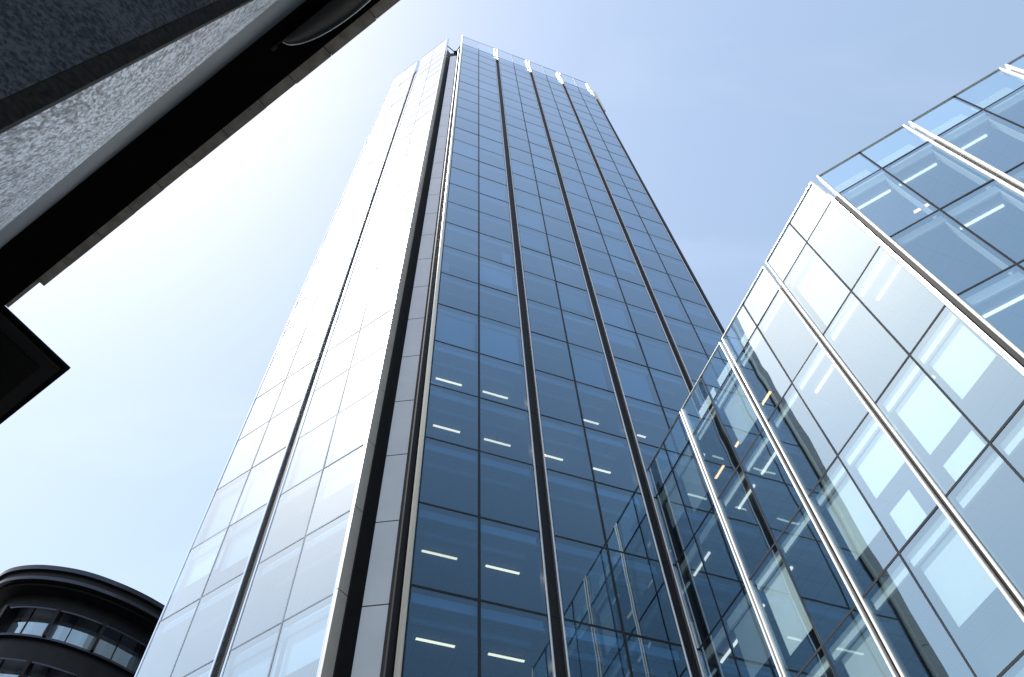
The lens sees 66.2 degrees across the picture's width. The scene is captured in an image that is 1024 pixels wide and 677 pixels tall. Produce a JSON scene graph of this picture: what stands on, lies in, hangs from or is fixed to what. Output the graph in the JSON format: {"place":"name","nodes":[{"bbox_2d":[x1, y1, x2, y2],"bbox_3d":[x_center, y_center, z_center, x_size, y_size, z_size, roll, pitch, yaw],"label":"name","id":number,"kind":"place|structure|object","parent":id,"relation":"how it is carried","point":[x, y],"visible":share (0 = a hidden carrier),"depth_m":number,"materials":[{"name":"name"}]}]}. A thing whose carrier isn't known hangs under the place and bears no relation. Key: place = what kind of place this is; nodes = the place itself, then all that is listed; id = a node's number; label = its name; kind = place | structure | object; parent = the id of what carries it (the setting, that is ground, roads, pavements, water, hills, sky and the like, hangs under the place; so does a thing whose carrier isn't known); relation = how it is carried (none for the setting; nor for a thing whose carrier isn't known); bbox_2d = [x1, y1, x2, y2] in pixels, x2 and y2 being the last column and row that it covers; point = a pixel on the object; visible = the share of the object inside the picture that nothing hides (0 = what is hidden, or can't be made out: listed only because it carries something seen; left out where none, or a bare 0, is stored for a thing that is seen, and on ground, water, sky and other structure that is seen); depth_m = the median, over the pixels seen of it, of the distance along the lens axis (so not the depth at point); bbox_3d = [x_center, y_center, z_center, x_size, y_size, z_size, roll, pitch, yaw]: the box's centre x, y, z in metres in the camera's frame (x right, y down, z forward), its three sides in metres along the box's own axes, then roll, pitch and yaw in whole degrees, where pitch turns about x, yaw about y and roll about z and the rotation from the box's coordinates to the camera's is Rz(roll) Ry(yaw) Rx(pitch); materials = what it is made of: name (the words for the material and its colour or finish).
{"place":"outdoors","nodes":[
{"label":"outdoors","id":0,"kind":"place"},
{"bbox_2d":[134,35,724,676],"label":"office tower","id":1,"kind":"structure","parent":0,"point":[502,335],"depth_m":37.24,"materials":[{"name":"blue glass"}]},
{"bbox_2d":[137,599,199,676],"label":"window pane","id":2,"kind":"structure","parent":1,"relation":"in","point":[163,651],"depth_m":30.30,"materials":[{"name":"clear glass"}]},
{"bbox_2d":[161,528,226,619],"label":"window pane","id":3,"kind":"structure","parent":1,"relation":"in","point":[190,585],"depth_m":33.36,"materials":[{"name":"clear glass"}]},
{"bbox_2d":[171,574,242,676],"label":"window pane","id":4,"kind":"structure","parent":1,"relation":"in","point":[203,638],"depth_m":29.29,"materials":[{"name":"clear glass"}]},
{"bbox_2d":[192,470,249,547],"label":"window pane","id":5,"kind":"structure","parent":1,"relation":"in","point":[219,514],"depth_m":36.82,"materials":[{"name":"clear glass"}]},
{"bbox_2d":[202,504,266,595],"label":"window pane","id":6,"kind":"structure","parent":1,"relation":"in","point":[234,553],"depth_m":32.73,"materials":[{"name":"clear glass"}]},
{"bbox_2d":[218,421,268,488],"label":"window pane","id":7,"kind":"structure","parent":1,"relation":"in","point":[242,458],"depth_m":40.29,"materials":[{"name":"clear glass"}]},
{"bbox_2d":[229,448,285,525],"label":"window pane","id":8,"kind":"structure","parent":1,"relation":"in","point":[259,484],"depth_m":36.19,"materials":[{"name":"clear glass"}]},
{"bbox_2d":[239,380,284,438],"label":"window pane","id":9,"kind":"structure","parent":1,"relation":"in","point":[263,407],"depth_m":43.74,"materials":[{"name":"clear glass"}]},
{"bbox_2d":[232,538,303,648],"bbox_3d":[-8.827,9.193,28.589,2.364,3.920,0.001,-32,-63,15],"label":"window pane","id":10,"kind":"structure","parent":1,"relation":"in","point":[271,586],"depth_m":28.53,"materials":[{"name":"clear glass"}]},
{"bbox_2d":[252,399,302,466],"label":"window pane","id":11,"kind":"structure","parent":1,"relation":"in","point":[279,429],"depth_m":39.67,"materials":[{"name":"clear glass"}]},
{"bbox_2d":[160,61,416,676],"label":"window frame","id":12,"kind":"structure","parent":1,"relation":"in","point":[416,61],"depth_m":40.53,"materials":[{"name":"grey metal"}]},
{"bbox_2d":[259,470,321,562],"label":"window pane","id":13,"kind":"structure","parent":1,"relation":"in","point":[292,514],"depth_m":31.92,"materials":[{"name":"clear glass"}]},
{"bbox_2d":[271,360,315,418],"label":"window pane","id":14,"kind":"structure","parent":1,"relation":"in","point":[294,388],"depth_m":43.14,"materials":[{"name":"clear glass"}]},
{"bbox_2d":[269,595,332,676],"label":"window pane","id":15,"kind":"structure","parent":1,"relation":"in","point":[293,629],"depth_m":25.67,"materials":[{"name":"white glass"}]},
{"bbox_2d":[282,415,336,492],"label":"window pane","id":16,"kind":"structure","parent":1,"relation":"in","point":[309,456],"depth_m":35.39,"materials":[{"name":"white glass"}]},
{"bbox_2d":[284,511,349,619],"bbox_3d":[-6.900,8.003,27.979,2.206,3.920,0.002,-31,-63,15],"label":"window pane","id":17,"kind":"structure","parent":1,"relation":"in","point":[316,573],"depth_m":27.82,"materials":[{"name":"white glass"}]},
{"bbox_2d":[300,370,347,436],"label":"window pane","id":18,"kind":"structure","parent":1,"relation":"in","point":[325,401],"depth_m":38.85,"materials":[{"name":"white glass"}]},
{"bbox_2d":[306,446,362,534],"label":"window pane","id":19,"kind":"structure","parent":1,"relation":"in","point":[336,488],"depth_m":31.29,"materials":[{"name":"white glass"}]},
{"bbox_2d":[315,331,358,389],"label":"window pane","id":20,"kind":"structure","parent":1,"relation":"in","point":[337,360],"depth_m":42.31,"materials":[{"name":"white glass"}]},
{"bbox_2d":[230,39,445,676],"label":"window frame","id":21,"kind":"structure","parent":1,"relation":"in","point":[280,624],"depth_m":33.74,"materials":[{"name":"grey metal"}]},
{"bbox_2d":[324,392,373,467],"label":"window pane","id":22,"kind":"structure","parent":1,"relation":"in","point":[350,428],"depth_m":34.78,"materials":[{"name":"white glass"}]},
{"bbox_2d":[339,348,382,411],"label":"window pane","id":23,"kind":"structure","parent":1,"relation":"in","point":[362,377],"depth_m":38.24,"materials":[{"name":"white glass"}]},
{"bbox_2d":[351,310,390,366],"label":"window pane","id":24,"kind":"structure","parent":1,"relation":"in","point":[371,338],"depth_m":41.70,"materials":[{"name":"white glass"}]},
{"bbox_2d":[403,586,477,676],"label":"window pane","id":25,"kind":"structure","parent":1,"relation":"in","point":[442,639],"depth_m":24.60,"materials":[{"name":"blue glass"}]},
{"bbox_2d":[412,503,477,598],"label":"window pane","id":26,"kind":"structure","parent":1,"relation":"in","point":[446,546],"depth_m":27.70,"materials":[{"name":"blue glass"}]},
{"bbox_2d":[420,438,477,515],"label":"window pane","id":27,"kind":"structure","parent":1,"relation":"in","point":[449,472],"depth_m":31.18,"materials":[{"name":"blue glass"}]},
{"bbox_2d":[426,385,477,449],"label":"window pane","id":28,"kind":"structure","parent":1,"relation":"in","point":[452,415],"depth_m":34.64,"materials":[{"name":"blue glass"}]},
{"bbox_2d":[431,341,477,395],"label":"window pane","id":29,"kind":"structure","parent":1,"relation":"in","point":[455,368],"depth_m":38.11,"materials":[{"name":"blue glass"}]},
{"bbox_2d":[435,304,477,351],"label":"window pane","id":30,"kind":"structure","parent":1,"relation":"in","point":[455,327],"depth_m":41.57,"materials":[{"name":"blue glass"}]},
{"bbox_2d":[438,273,477,314],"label":"window pane","id":31,"kind":"structure","parent":1,"relation":"in","point":[454,292],"depth_m":45.04,"materials":[{"name":"blue glass"}]},
{"bbox_2d":[441,246,477,282],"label":"window pane","id":32,"kind":"structure","parent":1,"relation":"in","point":[457,263],"depth_m":48.51,"materials":[{"name":"blue glass"}]},
{"bbox_2d":[411,37,547,676],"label":"window frame","id":33,"kind":"structure","parent":1,"relation":"in","point":[479,599],"depth_m":34.06,"materials":[{"name":"black"}]},
{"bbox_2d":[480,257,516,294],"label":"window pane","id":34,"kind":"structure","parent":1,"relation":"in","point":[493,274],"depth_m":49.00,"materials":[{"name":"blue glass"}]},
{"bbox_2d":[480,285,519,327],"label":"window pane","id":35,"kind":"structure","parent":1,"relation":"in","point":[497,305],"depth_m":45.53,"materials":[{"name":"blue glass"}]},
{"bbox_2d":[480,317,522,364],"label":"window pane","id":36,"kind":"structure","parent":1,"relation":"in","point":[499,340],"depth_m":42.09,"materials":[{"name":"blue glass"}]},
{"bbox_2d":[480,354,527,409],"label":"window pane","id":37,"kind":"structure","parent":1,"relation":"in","point":[501,381],"depth_m":38.61,"materials":[{"name":"blue glass"}]},
{"bbox_2d":[480,398,532,463],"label":"window pane","id":38,"kind":"structure","parent":1,"relation":"in","point":[504,430],"depth_m":35.14,"materials":[{"name":"blue glass"}]},
{"bbox_2d":[480,452,538,530],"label":"window pane","id":39,"kind":"structure","parent":1,"relation":"in","point":[507,487],"depth_m":31.69,"materials":[{"name":"blue glass"}]},
{"bbox_2d":[481,518,546,613],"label":"window pane","id":40,"kind":"structure","parent":1,"relation":"in","point":[511,560],"depth_m":28.20,"materials":[{"name":"blue glass"}]},
{"bbox_2d":[481,602,551,676],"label":"window pane","id":41,"kind":"structure","parent":1,"relation":"in","point":[514,643],"depth_m":25.37,"materials":[{"name":"blue glass"}]},
{"bbox_2d":[524,271,559,308],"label":"window pane","id":42,"kind":"structure","parent":1,"relation":"in","point":[540,289],"depth_m":49.61,"materials":[{"name":"blue glass"}]},
{"bbox_2d":[527,299,566,341],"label":"window pane","id":43,"kind":"structure","parent":1,"relation":"in","point":[546,320],"depth_m":46.14,"materials":[{"name":"blue glass"}]},
{"bbox_2d":[531,332,573,379],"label":"window pane","id":44,"kind":"structure","parent":1,"relation":"in","point":[551,355],"depth_m":42.68,"materials":[{"name":"blue glass"}]},
{"bbox_2d":[536,370,582,425],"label":"window pane","id":45,"kind":"structure","parent":1,"relation":"in","point":[557,395],"depth_m":39.21,"materials":[{"name":"blue glass"}]},
{"bbox_2d":[541,416,592,479],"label":"window pane","id":46,"kind":"structure","parent":1,"relation":"in","point":[565,446],"depth_m":35.75,"materials":[{"name":"blue glass"}]},
{"bbox_2d":[547,470,605,546],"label":"window pane","id":47,"kind":"structure","parent":1,"relation":"in","point":[575,510],"depth_m":32.28,"materials":[{"name":"blue glass"}]},
{"bbox_2d":[562,310,602,352],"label":"window pane","id":48,"kind":"structure","parent":1,"relation":"in","point":[581,331],"depth_m":46.61,"materials":[{"name":"blue glass"}]},
{"bbox_2d":[555,537,621,630],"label":"window pane","id":49,"kind":"structure","parent":1,"relation":"in","point":[587,589],"depth_m":28.81,"materials":[{"name":"blue glass"}]},
{"bbox_2d":[499,51,681,676],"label":"window frame","id":50,"kind":"structure","parent":1,"relation":"in","point":[610,564],"depth_m":36.65,"materials":[{"name":"black metal"}]},
{"bbox_2d":[569,344,613,391],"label":"window pane","id":51,"kind":"structure","parent":1,"relation":"in","point":[589,366],"depth_m":43.14,"materials":[{"name":"blue glass"}]},
{"bbox_2d":[565,620,630,676],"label":"window pane","id":52,"kind":"structure","parent":1,"relation":"in","point":[593,651],"depth_m":26.29,"materials":[{"name":"blue glass"}]},
{"bbox_2d":[576,382,625,437],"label":"window pane","id":53,"kind":"structure","parent":1,"relation":"in","point":[599,408],"depth_m":39.68,"materials":[{"name":"blue glass"}]},
{"bbox_2d":[585,428,639,492],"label":"window pane","id":54,"kind":"structure","parent":1,"relation":"in","point":[612,464],"depth_m":36.21,"materials":[{"name":"blue glass"}]},
{"bbox_2d":[532,62,699,650],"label":"window frame","id":55,"kind":"structure","parent":1,"relation":"in","point":[647,366],"depth_m":55.33,"materials":[{"name":"black"}]},
{"bbox_2d":[604,323,646,365],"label":"window pane","id":56,"kind":"structure","parent":1,"relation":"in","point":[625,345],"depth_m":47.19,"materials":[{"name":"blue glass"}]},
{"bbox_2d":[596,483,657,559],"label":"window pane","id":57,"kind":"structure","parent":1,"relation":"in","point":[626,525],"depth_m":32.74,"materials":[{"name":"blue glass"}]},
{"bbox_2d":[614,357,660,405],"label":"window pane","id":58,"kind":"structure","parent":1,"relation":"in","point":[636,380],"depth_m":43.71,"materials":[{"name":"blue glass"}]},
{"bbox_2d":[609,550,679,643],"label":"window pane","id":59,"kind":"structure","parent":1,"relation":"in","point":[645,607],"depth_m":29.27,"materials":[{"name":"blue glass"}]},
{"bbox_2d":[625,396,668,446],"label":"window pane","id":60,"kind":"structure","parent":1,"relation":"in","point":[649,421],"depth_m":40.45,"materials":[{"name":"blue glass"}]},
{"bbox_2d":[625,634,688,676],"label":"window pane","id":61,"kind":"structure","parent":1,"relation":"in","point":[648,658],"depth_m":26.99,"materials":[{"name":"blue glass"}]},
{"bbox_2d":[637,334,681,376],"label":"window pane","id":62,"kind":"structure","parent":1,"relation":"in","point":[658,354],"depth_m":47.63,"materials":[{"name":"blue glass"}]},
{"bbox_2d":[649,368,688,411],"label":"window pane","id":63,"kind":"structure","parent":1,"relation":"in","point":[672,391],"depth_m":44.42,"materials":[{"name":"blue glass"}]},
{"bbox_2d":[0,0,1023,604],"label":"sky","id":64,"kind":"structure","parent":0,"point":[169,329],"materials":[{"name":"blue"}]},
{"label":"ground","id":65,"kind":"structure","parent":0,"visible":0},
{"bbox_2d":[0,565,164,676],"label":"curved office block","id":66,"kind":"structure","parent":65,"relation":"on","point":[58,621],"depth_m":47.87,"materials":[{"name":"grey metal"}]},
{"bbox_2d":[0,0,399,423],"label":"stone building","id":67,"kind":"structure","parent":65,"relation":"on","point":[114,114],"depth_m":7.05,"materials":[{"name":"stone"}]},
{"bbox_2d":[270,0,370,50],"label":"soffit lamp","id":68,"kind":"object","parent":67,"relation":"attached to","point":[329,16],"visible":1,"depth_m":9.51,"materials":[{"name":"grey metal"}]},
{"bbox_2d":[646,53,1023,676],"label":"glass office block","id":69,"kind":"structure","parent":65,"relation":"on","point":[835,469],"depth_m":24.37,"materials":[{"name":"blue glass"}]},
{"bbox_2d":[656,472,692,562],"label":"window pane","id":70,"kind":"structure","parent":69,"relation":"in","point":[676,524],"depth_m":32.71,"materials":[{"name":"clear glass"}]},
{"bbox_2d":[673,441,713,532],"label":"window pane","id":71,"kind":"structure","parent":69,"relation":"in","point":[696,496],"depth_m":31.91,"materials":[{"name":"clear glass"}]},
{"bbox_2d":[675,537,719,646],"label":"window pane","id":72,"kind":"structure","parent":69,"relation":"in","point":[702,609],"depth_m":29.25,"materials":[{"name":"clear glass"}]},
{"bbox_2d":[693,404,738,496],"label":"window pane","id":73,"kind":"structure","parent":69,"relation":"in","point":[720,460],"depth_m":31.00,"materials":[{"name":"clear glass"}]},
{"bbox_2d":[701,345,731,399],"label":"window pane","id":74,"kind":"structure","parent":69,"relation":"in","point":[719,366],"depth_m":32.84,"materials":[{"name":"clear glass"}]},
{"bbox_2d":[700,621,738,676],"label":"window pane","id":75,"kind":"structure","parent":69,"relation":"in","point":[716,654],"depth_m":26.86,"materials":[{"name":"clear glass"}]},
{"bbox_2d":[695,505,743,616],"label":"window pane","id":76,"kind":"structure","parent":69,"relation":"in","point":[725,578],"depth_m":28.45,"materials":[{"name":"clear glass"}]},
{"bbox_2d":[713,369,762,461],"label":"window pane","id":77,"kind":"structure","parent":69,"relation":"in","point":[739,419],"depth_m":30.17,"materials":[{"name":"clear glass"}]},
{"bbox_2d":[719,466,757,568],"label":"window pane","id":78,"kind":"structure","parent":69,"relation":"in","point":[737,501],"depth_m":28.05,"materials":[{"name":"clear glass"}]},
{"bbox_2d":[724,305,755,359],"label":"window pane","id":79,"kind":"structure","parent":69,"relation":"in","point":[742,327],"depth_m":31.90,"materials":[{"name":"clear glass"}]},
{"bbox_2d":[722,587,778,676],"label":"window pane","id":80,"kind":"structure","parent":69,"relation":"in","point":[749,646],"depth_m":25.48,"materials":[{"name":"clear glass"}]},
{"bbox_2d":[743,269,777,324],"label":"window pane","id":81,"kind":"structure","parent":69,"relation":"in","point":[763,291],"depth_m":31.11,"materials":[{"name":"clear glass"}]},
{"bbox_2d":[737,328,790,418],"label":"window pane","id":82,"kind":"structure","parent":69,"relation":"in","point":[763,373],"depth_m":29.23,"materials":[{"name":"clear glass"}]},
{"bbox_2d":[741,429,801,540],"bbox_3d":[8.803,4.909,26.851,0.003,3.940,1.735,17,-62,-12],"label":"window pane","id":83,"kind":"structure","parent":69,"relation":"in","point":[773,489],"depth_m":26.70,"materials":[{"name":"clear glass"}]},
{"bbox_2d":[693,368,856,676],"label":"window frame","id":84,"kind":"structure","parent":69,"relation":"in","point":[824,644],"depth_m":24.52,"materials":[{"name":"grey metal"}]},
{"bbox_2d":[750,545,820,676],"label":"window pane","id":85,"kind":"structure","parent":69,"relation":"in","point":[794,637],"depth_m":24.04,"materials":[{"name":"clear glass"}]},
{"bbox_2d":[768,225,805,280],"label":"window pane","id":86,"kind":"structure","parent":69,"relation":"in","point":[785,253],"depth_m":30.17,"materials":[{"name":"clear glass"}]},
{"bbox_2d":[758,291,816,380],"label":"window pane","id":87,"kind":"structure","parent":69,"relation":"in","point":[788,337],"depth_m":28.42,"materials":[{"name":"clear glass"}]},
{"bbox_2d":[769,385,818,483],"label":"window pane","id":88,"kind":"structure","parent":69,"relation":"in","point":[795,428],"depth_m":26.25,"materials":[{"name":"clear glass"}]},
{"bbox_2d":[784,243,821,306],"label":"window pane","id":89,"kind":"structure","parent":69,"relation":"in","point":[800,279],"depth_m":28.53,"materials":[{"name":"white glass"}]},
{"bbox_2d":[777,505,831,640],"bbox_3d":[8.951,6.919,23.395,0.003,3.940,1.735,17,-62,-12],"label":"window pane","id":90,"kind":"structure","parent":69,"relation":"in","point":[807,559],"depth_m":23.67,"materials":[{"name":"blue glass"}]},
{"bbox_2d":[790,184,829,240],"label":"window pane","id":91,"kind":"structure","parent":69,"relation":"in","point":[814,203],"depth_m":29.37,"materials":[{"name":"white glass"}]},
{"bbox_2d":[793,344,867,453],"bbox_3d":[10.096,1.840,25.120,0.015,3.940,1.690,17,-62,-12],"label":"window pane","id":92,"kind":"structure","parent":69,"relation":"in","point":[830,399],"depth_m":24.96,"materials":[{"name":"white glass"}]},
{"bbox_2d":[808,202,878,288],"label":"window pane","id":93,"kind":"structure","parent":69,"relation":"in","point":[845,247],"depth_m":26.69,"materials":[{"name":"white glass"}]},
{"bbox_2d":[820,153,879,191],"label":"window pane","id":94,"kind":"structure","parent":69,"relation":"in","point":[857,167],"depth_m":28.64,"materials":[{"name":"blue glass"}]},
{"bbox_2d":[824,293,907,401],"bbox_3d":[10.797,0.176,24.182,0.003,3.940,1.700,17,-62,-12],"label":"window pane","id":95,"kind":"structure","parent":69,"relation":"in","point":[871,354],"depth_m":24.01,"materials":[{"name":"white glass"}]},
{"bbox_2d":[839,413,911,542],"bbox_3d":[10.243,3.850,21.665,0.007,3.940,1.690,17,-62,-12],"label":"window pane","id":96,"kind":"structure","parent":69,"relation":"in","point":[881,474],"depth_m":21.89,"materials":[{"name":"white glass"}]},
{"bbox_2d":[736,289,1023,676],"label":"window frame","id":97,"kind":"structure","parent":69,"relation":"in","point":[1011,666],"depth_m":20.47,"materials":[{"name":"grey metal"}]},
{"bbox_2d":[840,169,937,235],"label":"window pane","id":98,"kind":"structure","parent":69,"relation":"in","point":[889,204],"depth_m":25.97,"materials":[{"name":"blue glass"}]},
{"bbox_2d":[852,247,930,348],"bbox_3d":[11.388,-1.226,23.391,0.007,3.940,1.650,17,-62,-12],"label":"window pane","id":99,"kind":"structure","parent":69,"relation":"in","point":[897,299],"depth_m":23.46,"materials":[{"name":"white glass"}]},
{"bbox_2d":[861,127,926,166],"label":"window pane","id":100,"kind":"structure","parent":69,"relation":"in","point":[901,141],"depth_m":28.22,"materials":[{"name":"blue glass"}]},
{"bbox_2d":[783,201,1023,497],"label":"window frame","id":101,"kind":"structure","parent":69,"relation":"in","point":[990,443],"depth_m":20.72,"materials":[{"name":"grey metal"}]},
{"bbox_2d":[839,141,1023,297],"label":"window frame","id":102,"kind":"structure","parent":69,"relation":"in","point":[1019,264],"depth_m":23.69,"materials":[{"name":"grey metal"}]},
{"bbox_2d":[884,142,986,198],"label":"window pane","id":103,"kind":"structure","parent":69,"relation":"in","point":[929,170],"depth_m":25.82,"materials":[{"name":"blue glass"}]},
{"bbox_2d":[912,97,980,134],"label":"window pane","id":104,"kind":"structure","parent":69,"relation":"in","point":[953,111],"depth_m":27.72,"materials":[{"name":"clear glass"}]},
{"bbox_2d":[939,110,1023,171],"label":"window pane","id":105,"kind":"structure","parent":69,"relation":"in","point":[996,141],"depth_m":25.28,"materials":[{"name":"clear glass"}]},
{"bbox_2d":[942,180,1023,222],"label":"window pane","id":106,"kind":"structure","parent":69,"relation":"in","point":[993,196],"depth_m":23.30,"materials":[{"name":"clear glass"}]},
{"bbox_2d":[956,70,1023,107],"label":"window pane","id":107,"kind":"structure","parent":69,"relation":"in","point":[997,85],"depth_m":27.31,"materials":[{"name":"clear glass"}]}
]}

